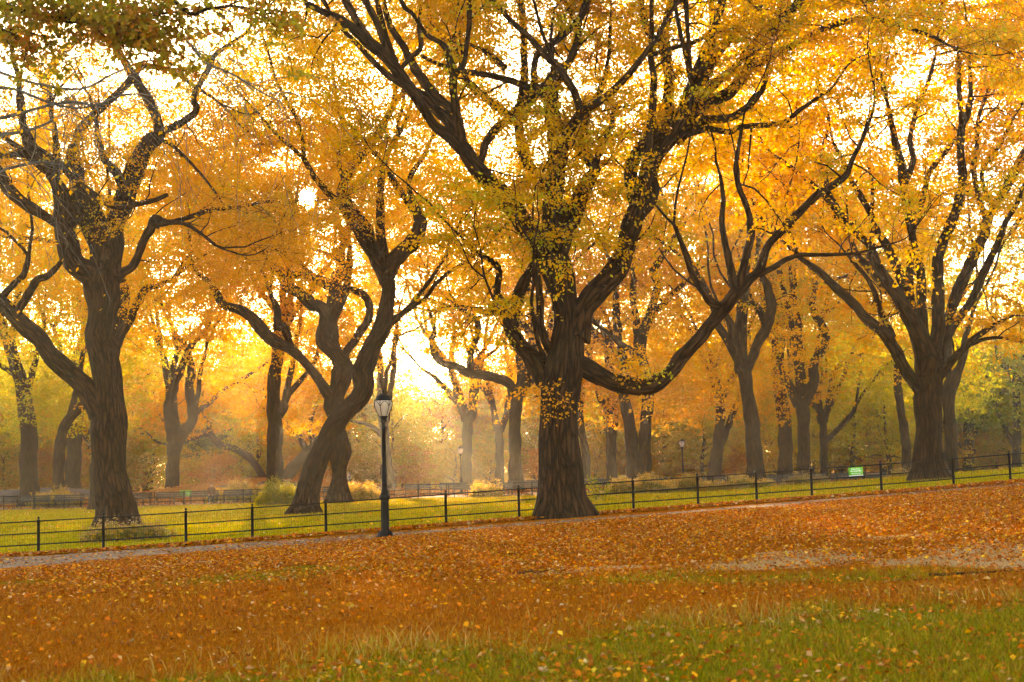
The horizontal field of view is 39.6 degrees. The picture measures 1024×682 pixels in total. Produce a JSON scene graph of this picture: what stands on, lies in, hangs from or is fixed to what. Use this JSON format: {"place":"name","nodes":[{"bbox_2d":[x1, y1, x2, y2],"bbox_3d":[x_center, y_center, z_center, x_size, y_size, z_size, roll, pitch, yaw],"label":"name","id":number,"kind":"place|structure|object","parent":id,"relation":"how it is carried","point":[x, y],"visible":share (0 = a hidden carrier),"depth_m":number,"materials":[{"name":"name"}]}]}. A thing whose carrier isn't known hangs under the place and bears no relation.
{"place":"outdoors","nodes":[
{"label":"outdoors","id":0,"kind":"place"},
{"bbox_2d":[0,491,600,509],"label":"promenade","id":1,"kind":"structure","parent":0,"point":[216,502],"depth_m":95.11,"materials":[{"name":"concrete"}]},
{"bbox_2d":[0,467,1023,681],"bbox_3d":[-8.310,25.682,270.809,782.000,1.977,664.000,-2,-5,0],"label":"ground","id":2,"kind":"structure","parent":0,"point":[205,486],"depth_m":17.53,"materials":[{"name":"plant"}]},
{"bbox_2d":[0,439,45,490],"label":"understorey tree","id":3,"kind":"object","parent":2,"relation":"on","point":[5,467],"visible":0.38,"depth_m":133.20,"materials":[{"name":"green plant"}]},
{"bbox_2d":[0,353,60,476],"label":"woodland tree","id":4,"kind":"object","parent":2,"relation":"on","point":[6,433],"visible":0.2,"depth_m":126.35,"materials":[{"name":"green plant"}]},
{"bbox_2d":[0,439,81,490],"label":"understorey tree","id":5,"kind":"object","parent":2,"relation":"on","point":[48,466],"visible":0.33,"depth_m":132.10,"materials":[{"name":"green plant"}]},
{"bbox_2d":[0,488,89,503],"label":"bench","id":6,"kind":"object","parent":2,"relation":"on","point":[13,492],"visible":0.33,"depth_m":110.91,"materials":[{"name":"wood"}]},
{"bbox_2d":[24,484,87,507],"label":"goldenrod shrub","id":7,"kind":"object","parent":2,"relation":"on","point":[51,504],"visible":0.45,"depth_m":95.31,"materials":[{"name":"yellow plant"}]},
{"bbox_2d":[5,327,163,467],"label":"woodland tree","id":8,"kind":"object","parent":2,"relation":"on","point":[52,446],"visible":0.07,"depth_m":133.78,"materials":[{"name":"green plant"}]},
{"bbox_2d":[0,12,176,506],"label":"elm tree","id":9,"kind":"object","parent":2,"relation":"on","point":[28,462],"visible":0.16,"depth_m":100.76,"materials":[{"name":"orange plant"}]},
{"bbox_2d":[0,170,187,488],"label":"elm tree","id":10,"kind":"object","parent":2,"relation":"on","point":[72,465],"visible":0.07,"depth_m":116.28,"materials":[{"name":"orange plant"}]},
{"bbox_2d":[0,162,216,505],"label":"elm tree","id":11,"kind":"object","parent":2,"relation":"on","point":[71,415],"visible":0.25,"depth_m":99.25,"materials":[{"name":"orange plant"}]},
{"bbox_2d":[81,439,159,490],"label":"understorey tree","id":12,"kind":"object","parent":2,"relation":"on","point":[87,482],"visible":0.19,"depth_m":132.66,"materials":[{"name":"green plant"}]},
{"bbox_2d":[76,515,177,543],"bbox_3d":[-11.685,5.740,43.285,2.936,0.881,1.717,-1,-5,-6],"label":"goldenrod shrub","id":13,"kind":"object","parent":2,"relation":"on","point":[145,531],"visible":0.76,"depth_m":42.96,"materials":[{"name":"green plant"}]},
{"bbox_2d":[82,358,183,473],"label":"woodland tree","id":14,"kind":"object","parent":2,"relation":"on","point":[149,445],"visible":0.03,"depth_m":139.03,"materials":[{"name":"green plant"}]},
{"bbox_2d":[82,365,216,490],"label":"woodland tree","id":15,"kind":"object","parent":2,"relation":"on","point":[134,458],"visible":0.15,"depth_m":137.00,"materials":[{"name":"orange plant"}]},
{"bbox_2d":[0,53,328,509],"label":"elm tree","id":16,"kind":"object","parent":2,"relation":"on","point":[121,330],"visible":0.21,"depth_m":87.50,"materials":[{"name":"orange plant"}]},
{"bbox_2d":[0,0,342,106],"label":"oak tree","id":17,"kind":"object","parent":2,"relation":"on","point":[130,26],"visible":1,"depth_m":21.38,"materials":[{"name":"green plant"}]},
{"bbox_2d":[136,428,217,489],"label":"understorey tree","id":18,"kind":"object","parent":2,"relation":"on","point":[183,468],"visible":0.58,"depth_m":128.57,"materials":[{"name":"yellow plant"}]},
{"bbox_2d":[0,21,386,319],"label":"elm tree","id":19,"kind":"object","parent":2,"relation":"on","point":[60,103],"visible":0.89,"depth_m":29.55,"materials":[{"name":"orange plant"}]},
{"bbox_2d":[160,419,227,488],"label":"evergreen tree","id":20,"kind":"object","parent":2,"relation":"on","point":[205,445],"visible":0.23,"depth_m":137.11,"materials":[{"name":"green plant"}]},
{"bbox_2d":[0,0,428,527],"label":"elm tree","id":21,"kind":"object","parent":2,"relation":"on","point":[100,394],"visible":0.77,"depth_m":58.82,"materials":[{"name":"orange plant"}]},
{"bbox_2d":[180,445,249,486],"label":"understorey tree","id":22,"kind":"object","parent":2,"relation":"on","point":[216,465],"visible":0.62,"depth_m":127.46,"materials":[{"name":"orange plant"}]},
{"bbox_2d":[125,325,309,477],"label":"crooked tree","id":23,"kind":"object","parent":2,"relation":"on","point":[242,453],"visible":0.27,"depth_m":127.54,"materials":[{"name":"orange plant"}]},
{"bbox_2d":[86,150,354,488],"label":"elm tree","id":24,"kind":"object","parent":2,"relation":"on","point":[177,433],"visible":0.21,"depth_m":117.01,"materials":[{"name":"orange plant"}]},
{"bbox_2d":[205,476,264,502],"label":"goldenrod shrub","id":25,"kind":"object","parent":2,"relation":"on","point":[234,486],"visible":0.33,"depth_m":95.20,"materials":[{"name":"yellow plant"}]},
{"bbox_2d":[199,293,298,411],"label":"woodland tree","id":26,"kind":"object","parent":2,"relation":"on","point":[237,357],"visible":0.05,"depth_m":168.21,"materials":[{"name":"orange plant"}]},
{"bbox_2d":[211,400,300,478],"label":"woodland tree","id":27,"kind":"object","parent":2,"relation":"on","point":[258,456],"visible":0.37,"depth_m":131.89,"materials":[{"name":"orange plant"}]},
{"bbox_2d":[252,475,296,505],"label":"goldenrod shrub","id":28,"kind":"object","parent":2,"relation":"on","point":[273,495],"visible":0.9,"depth_m":83.52,"materials":[{"name":"yellow plant"}]},
{"bbox_2d":[204,355,347,467],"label":"woodland tree","id":29,"kind":"object","parent":2,"relation":"on","point":[243,401],"visible":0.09,"depth_m":140.93,"materials":[{"name":"orange plant"}]},
{"bbox_2d":[91,96,511,502],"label":"elm tree","id":30,"kind":"object","parent":2,"relation":"on","point":[327,341],"visible":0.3,"depth_m":86.48,"materials":[{"name":"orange plant"}]},
{"bbox_2d":[225,292,382,479],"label":"crooked tree","id":31,"kind":"object","parent":2,"relation":"on","point":[293,466],"visible":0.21,"depth_m":125.42,"materials":[{"name":"orange plant"}]},
{"bbox_2d":[146,60,505,486],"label":"elm tree","id":32,"kind":"object","parent":2,"relation":"on","point":[276,409],"visible":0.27,"depth_m":96.88,"materials":[{"name":"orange plant"}]},
{"bbox_2d":[88,0,583,514],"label":"elm tree","id":33,"kind":"object","parent":2,"relation":"on","point":[384,262],"visible":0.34,"depth_m":64.32,"materials":[{"name":"orange plant"}]},
{"bbox_2d":[280,360,394,465],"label":"woodland tree","id":34,"kind":"object","parent":2,"relation":"on","point":[360,414],"visible":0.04,"depth_m":148.05,"materials":[{"name":"orange plant"}]},
{"bbox_2d":[233,150,467,484],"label":"elm tree","id":35,"kind":"object","parent":2,"relation":"on","point":[382,380],"visible":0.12,"depth_m":120.58,"materials":[{"name":"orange plant"}]},
{"bbox_2d":[348,480,379,499],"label":"goldenrod shrub","id":36,"kind":"object","parent":2,"relation":"on","point":[363,492],"visible":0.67,"depth_m":89.16,"materials":[{"name":"yellow plant"}]},
{"bbox_2d":[323,373,408,473],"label":"woodland tree","id":37,"kind":"object","parent":2,"relation":"on","point":[373,398],"visible":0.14,"depth_m":145.80,"materials":[{"name":"orange plant"}]},
{"bbox_2d":[347,432,400,486],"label":"understorey tree","id":38,"kind":"object","parent":2,"relation":"on","point":[373,465],"visible":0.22,"depth_m":138.10,"materials":[{"name":"orange plant"}]},
{"bbox_2d":[347,430,405,487],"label":"understorey tree","id":39,"kind":"object","parent":2,"relation":"on","point":[358,473],"visible":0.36,"depth_m":137.48,"materials":[{"name":"orange plant"}]},
{"bbox_2d":[313,368,448,460],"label":"woodland tree","id":40,"kind":"object","parent":2,"relation":"on","point":[403,389],"visible":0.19,"depth_m":153.26,"materials":[{"name":"yellow plant"}]},
{"bbox_2d":[374,390,393,536],"bbox_3d":[-3.097,3.016,34.477,0.464,3.680,0.464,-1,-5,0],"label":"lamp post","id":41,"kind":"object","parent":2,"relation":"on","point":[383,402],"visible":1,"depth_m":34.42,"materials":[{"name":"black metal"}]},
{"bbox_2d":[349,398,444,486],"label":"woodland tree","id":42,"kind":"object","parent":2,"relation":"on","point":[406,422],"visible":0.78,"depth_m":134.94,"materials":[{"name":"yellow plant"}]},
{"bbox_2d":[272,198,538,482],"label":"elm tree","id":43,"kind":"object","parent":2,"relation":"on","point":[468,416],"visible":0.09,"depth_m":127.60,"materials":[{"name":"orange plant"}]},
{"bbox_2d":[373,440,443,487],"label":"understorey tree","id":44,"kind":"object","parent":2,"relation":"on","point":[405,479],"visible":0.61,"depth_m":134.97,"materials":[{"name":"orange plant"}]},
{"bbox_2d":[396,434,453,488],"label":"understorey tree","id":45,"kind":"object","parent":2,"relation":"on","point":[433,480],"visible":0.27,"depth_m":141.22,"materials":[{"name":"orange plant"}]},
{"bbox_2d":[1,477,876,507],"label":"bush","id":46,"kind":"object","parent":2,"relation":"on","point":[456,490],"visible":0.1,"depth_m":108.10,"materials":[{"name":"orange plant"}]},
{"bbox_2d":[395,370,496,485],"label":"woodland tree","id":47,"kind":"object","parent":2,"relation":"on","point":[436,414],"visible":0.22,"depth_m":163.86,"materials":[{"name":"yellow plant"}]},
{"bbox_2d":[420,432,495,483],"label":"understorey tree","id":48,"kind":"object","parent":2,"relation":"on","point":[453,477],"visible":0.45,"depth_m":148.72,"materials":[{"name":"orange plant"}]},
{"bbox_2d":[307,120,627,490],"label":"elm tree","id":49,"kind":"object","parent":2,"relation":"on","point":[468,370],"visible":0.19,"depth_m":114.33,"materials":[{"name":"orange plant"}]},
{"bbox_2d":[408,255,546,484],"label":"elm tree","id":50,"kind":"object","parent":2,"relation":"on","point":[499,429],"visible":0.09,"depth_m":131.24,"materials":[{"name":"orange plant"}]},
{"bbox_2d":[432,349,529,480],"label":"woodland tree","id":51,"kind":"object","parent":2,"relation":"on","point":[478,401],"visible":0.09,"depth_m":164.36,"materials":[{"name":"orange plant"}]},
{"bbox_2d":[454,435,508,482],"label":"understorey tree","id":52,"kind":"object","parent":2,"relation":"on","point":[484,466],"visible":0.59,"depth_m":144.81,"materials":[{"name":"orange plant"}]},
{"bbox_2d":[468,478,504,497],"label":"goldenrod shrub","id":53,"kind":"object","parent":2,"relation":"on","point":[480,487],"visible":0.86,"depth_m":91.08,"materials":[{"name":"yellow plant"}]},
{"bbox_2d":[439,366,535,480],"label":"woodland tree","id":54,"kind":"object","parent":2,"relation":"on","point":[483,434],"visible":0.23,"depth_m":161.34,"materials":[{"name":"orange plant"}]},
{"bbox_2d":[0,468,1000,508],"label":"iron fence","id":55,"kind":"object","parent":2,"relation":"on","point":[451,488],"visible":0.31,"depth_m":96.37,"materials":[{"name":"metal"}]},
{"bbox_2d":[0,468,1004,509],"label":"iron fence","id":56,"kind":"object","parent":2,"relation":"on","point":[243,494],"visible":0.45,"depth_m":91.80,"materials":[{"name":"metal"}]},
{"bbox_2d":[0,467,1022,552],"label":"lawn leaves","id":57,"kind":"object","parent":2,"relation":"on","point":[215,525],"visible":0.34,"depth_m":57.42,"materials":[{"name":"orange plant"}]},
{"bbox_2d":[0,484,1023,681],"bbox_3d":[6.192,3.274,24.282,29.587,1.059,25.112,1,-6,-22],"label":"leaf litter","id":58,"kind":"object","parent":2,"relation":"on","point":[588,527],"visible":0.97,"depth_m":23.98,"materials":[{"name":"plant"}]},
{"bbox_2d":[0,451,1023,554],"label":"iron fence","id":59,"kind":"object","parent":2,"relation":"on","point":[445,505],"visible":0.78,"depth_m":39.35,"materials":[{"name":"metal"}]},
{"bbox_2d":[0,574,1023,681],"bbox_3d":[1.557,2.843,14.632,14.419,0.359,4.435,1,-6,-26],"label":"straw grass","id":60,"kind":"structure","parent":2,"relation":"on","point":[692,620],"depth_m":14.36,"materials":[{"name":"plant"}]},
{"bbox_2d":[485,365,539,481],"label":"woodland tree","id":61,"kind":"object","parent":2,"relation":"on","point":[499,409],"visible":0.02,"depth_m":156.72,"materials":[{"name":"orange plant"}]},
{"bbox_2d":[476,370,598,467],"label":"woodland tree","id":62,"kind":"object","parent":2,"relation":"on","point":[525,421],"visible":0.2,"depth_m":147.59,"materials":[{"name":"orange plant"}]},
{"bbox_2d":[456,203,674,487],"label":"elm tree","id":63,"kind":"object","parent":2,"relation":"on","point":[586,459],"visible":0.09,"depth_m":118.64,"materials":[{"name":"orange plant"}]},
{"bbox_2d":[457,160,696,483],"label":"elm tree","id":64,"kind":"object","parent":2,"relation":"on","point":[611,452],"visible":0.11,"depth_m":115.41,"materials":[{"name":"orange plant"}]},
{"bbox_2d":[153,0,1023,519],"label":"elm tree","id":65,"kind":"object","parent":2,"relation":"on","point":[565,364],"visible":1,"depth_m":39.81,"materials":[{"name":"orange plant"}]},
{"bbox_2d":[585,474,610,500],"bbox_3d":[3.572,6.179,59.591,1.175,1.239,1.064,-2,-5,0],"label":"goldenrod shrub","id":66,"kind":"object","parent":2,"relation":"on","point":[594,491],"visible":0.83,"depth_m":59.57,"materials":[{"name":"yellow plant"}]},
{"bbox_2d":[579,423,623,478],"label":"understorey tree","id":67,"kind":"object","parent":2,"relation":"on","point":[595,469],"visible":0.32,"depth_m":134.25,"materials":[{"name":"yellow plant"}]},
{"bbox_2d":[578,393,651,474],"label":"woodland tree","id":68,"kind":"object","parent":2,"relation":"on","point":[602,421],"visible":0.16,"depth_m":138.53,"materials":[{"name":"orange plant"}]},
{"bbox_2d":[602,471,676,494],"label":"goldenrod shrub","id":69,"kind":"object","parent":2,"relation":"on","point":[644,485],"visible":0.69,"depth_m":87.06,"materials":[{"name":"yellow plant"}]},
{"bbox_2d":[477,85,820,484],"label":"elm tree","id":70,"kind":"object","parent":2,"relation":"on","point":[639,462],"visible":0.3,"depth_m":108.00,"materials":[{"name":"orange plant"}]},
{"bbox_2d":[651,437,683,480],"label":"understorey tree","id":71,"kind":"object","parent":2,"relation":"on","point":[657,469],"visible":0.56,"depth_m":131.95,"materials":[{"name":"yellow plant"}]},
{"bbox_2d":[604,359,740,476],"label":"woodland tree","id":72,"kind":"object","parent":2,"relation":"on","point":[661,437],"visible":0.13,"depth_m":132.07,"materials":[{"name":"orange plant"}]},
{"bbox_2d":[655,436,708,480],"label":"understorey tree","id":73,"kind":"object","parent":2,"relation":"on","point":[691,471],"visible":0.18,"depth_m":134.80,"materials":[{"name":"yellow plant"}]},
{"bbox_2d":[661,471,709,491],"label":"goldenrod shrub","id":74,"kind":"object","parent":2,"relation":"on","point":[689,483],"visible":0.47,"depth_m":89.05,"materials":[{"name":"yellow plant"}]},
{"bbox_2d":[651,391,744,477],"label":"woodland tree","id":75,"kind":"object","parent":2,"relation":"on","point":[703,454],"visible":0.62,"depth_m":129.30,"materials":[{"name":"orange plant"}]},
{"bbox_2d":[590,188,809,482],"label":"elm tree","id":76,"kind":"object","parent":2,"relation":"on","point":[721,433],"visible":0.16,"depth_m":112.38,"materials":[{"name":"orange plant"}]},
{"bbox_2d":[585,45,879,482],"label":"elm tree","id":77,"kind":"object","parent":2,"relation":"on","point":[735,337],"visible":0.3,"depth_m":90.11,"materials":[{"name":"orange plant"}]},
{"bbox_2d":[705,436,765,476],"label":"understorey tree","id":78,"kind":"object","parent":2,"relation":"on","point":[734,470],"visible":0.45,"depth_m":129.63,"materials":[{"name":"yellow plant"}]},
{"bbox_2d":[701,472,776,490],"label":"goldenrod shrub","id":79,"kind":"object","parent":2,"relation":"on","point":[737,480],"visible":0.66,"depth_m":83.11,"materials":[{"name":"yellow plant"}]},
{"bbox_2d":[641,130,880,481],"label":"elm tree","id":80,"kind":"object","parent":2,"relation":"on","point":[785,447],"visible":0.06,"depth_m":112.74,"materials":[{"name":"orange plant"}]},
{"bbox_2d":[728,417,817,477],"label":"understorey tree","id":81,"kind":"object","parent":2,"relation":"on","point":[773,452],"visible":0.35,"depth_m":127.58,"materials":[{"name":"yellow plant"}]},
{"bbox_2d":[778,470,831,486],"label":"goldenrod shrub","id":82,"kind":"object","parent":2,"relation":"on","point":[796,483],"visible":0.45,"depth_m":91.27,"materials":[{"name":"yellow plant"}]},
{"bbox_2d":[770,389,867,472],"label":"woodland tree","id":83,"kind":"object","parent":2,"relation":"on","point":[814,446],"visible":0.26,"depth_m":125.57,"materials":[{"name":"yellow plant"}]},
{"bbox_2d":[664,146,992,481],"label":"elm tree","id":84,"kind":"object","parent":2,"relation":"on","point":[804,395],"visible":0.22,"depth_m":104.03,"materials":[{"name":"orange plant"}]},
{"bbox_2d":[635,0,1023,480],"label":"elm tree","id":85,"kind":"object","parent":2,"relation":"on","point":[933,365],"visible":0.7,"depth_m":50.98,"materials":[{"name":"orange plant"}]},
{"bbox_2d":[710,182,977,476],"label":"elm tree","id":86,"kind":"object","parent":2,"relation":"on","point":[823,414],"visible":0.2,"depth_m":112.26,"materials":[{"name":"orange plant"}]},
{"bbox_2d":[794,367,912,478],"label":"woodland tree","id":87,"kind":"object","parent":2,"relation":"on","point":[854,458],"visible":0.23,"depth_m":128.59,"materials":[{"name":"green plant"}]},
{"bbox_2d":[828,418,911,473],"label":"understorey tree","id":88,"kind":"object","parent":2,"relation":"on","point":[872,461],"visible":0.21,"depth_m":132.26,"materials":[{"name":"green plant"}]},
{"bbox_2d":[833,362,915,478],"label":"woodland tree","id":89,"kind":"object","parent":2,"relation":"on","point":[868,418],"visible":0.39,"depth_m":126.27,"materials":[{"name":"orange plant"}]},
{"bbox_2d":[775,135,1013,473],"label":"elm tree","id":90,"kind":"object","parent":2,"relation":"on","point":[899,400],"visible":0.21,"depth_m":108.62,"materials":[{"name":"orange plant"}]},
{"bbox_2d":[779,77,1023,471],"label":"elm tree","id":91,"kind":"object","parent":2,"relation":"on","point":[952,378],"visible":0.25,"depth_m":86.56,"materials":[{"name":"orange plant"}]},
{"bbox_2d":[849,229,1023,471],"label":"tree","id":92,"kind":"object","parent":2,"relation":"on","point":[967,426],"visible":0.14,"depth_m":131.12,"materials":[{"name":"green plant"}]},
{"bbox_2d":[910,407,1007,471],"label":"understorey tree","id":93,"kind":"object","parent":2,"relation":"on","point":[984,449],"visible":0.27,"depth_m":131.20,"materials":[{"name":"green plant"}]},
{"bbox_2d":[896,195,1023,467],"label":"maple tree","id":94,"kind":"object","parent":2,"relation":"on","point":[1014,438],"visible":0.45,"depth_m":127.69,"materials":[{"name":"yellow plant"}]},
{"bbox_2d":[943,432,997,471],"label":"understorey tree","id":95,"kind":"object","parent":2,"relation":"on","point":[963,452],"visible":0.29,"depth_m":131.51,"materials":[{"name":"green plant"}]},
{"bbox_2d":[958,359,1023,466],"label":"woodland tree","id":96,"kind":"object","parent":2,"relation":"on","point":[994,434],"visible":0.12,"depth_m":131.60,"materials":[{"name":"green plant"}]},
{"bbox_2d":[968,327,1023,442],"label":"woodland tree","id":97,"kind":"object","parent":2,"relation":"on","point":[1020,363],"visible":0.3,"depth_m":130.21,"materials":[{"name":"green plant"}]},
{"bbox_2d":[987,418,1023,468],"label":"understorey tree","id":98,"kind":"object","parent":2,"relation":"on","point":[1010,447],"visible":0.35,"depth_m":129.86,"materials":[{"name":"green plant"}]},
{"bbox_2d":[0,561,1023,681],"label":"green grass","id":99,"kind":"structure","parent":0,"point":[796,642],"depth_m":12.82,"materials":[{"name":"plant"}]},
{"bbox_2d":[0,466,1023,556],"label":"lawn grass","id":100,"kind":"structure","parent":0,"point":[352,507],"depth_m":53.81,"materials":[{"name":"plant"}]},
{"bbox_2d":[0,483,1023,567],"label":"footpath","id":101,"kind":"structure","parent":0,"point":[78,558],"depth_m":35.05,"materials":[{"name":"asphalt"}]},
{"bbox_2d":[0,482,1022,566],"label":"path leaves","id":102,"kind":"object","parent":101,"relation":"on","point":[280,543],"visible":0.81,"depth_m":35.35,"materials":[{"name":"orange plant"}]},
{"bbox_2d":[0,478,1023,556],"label":"leaf drift","id":103,"kind":"object","parent":101,"relation":"on","point":[249,538],"visible":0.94,"depth_m":38.84,"materials":[{"name":"plant"}]},
{"bbox_2d":[0,0,1023,465],"label":"sky","id":104,"kind":"structure","parent":0,"point":[410,364],"materials":[{"name":"white"}]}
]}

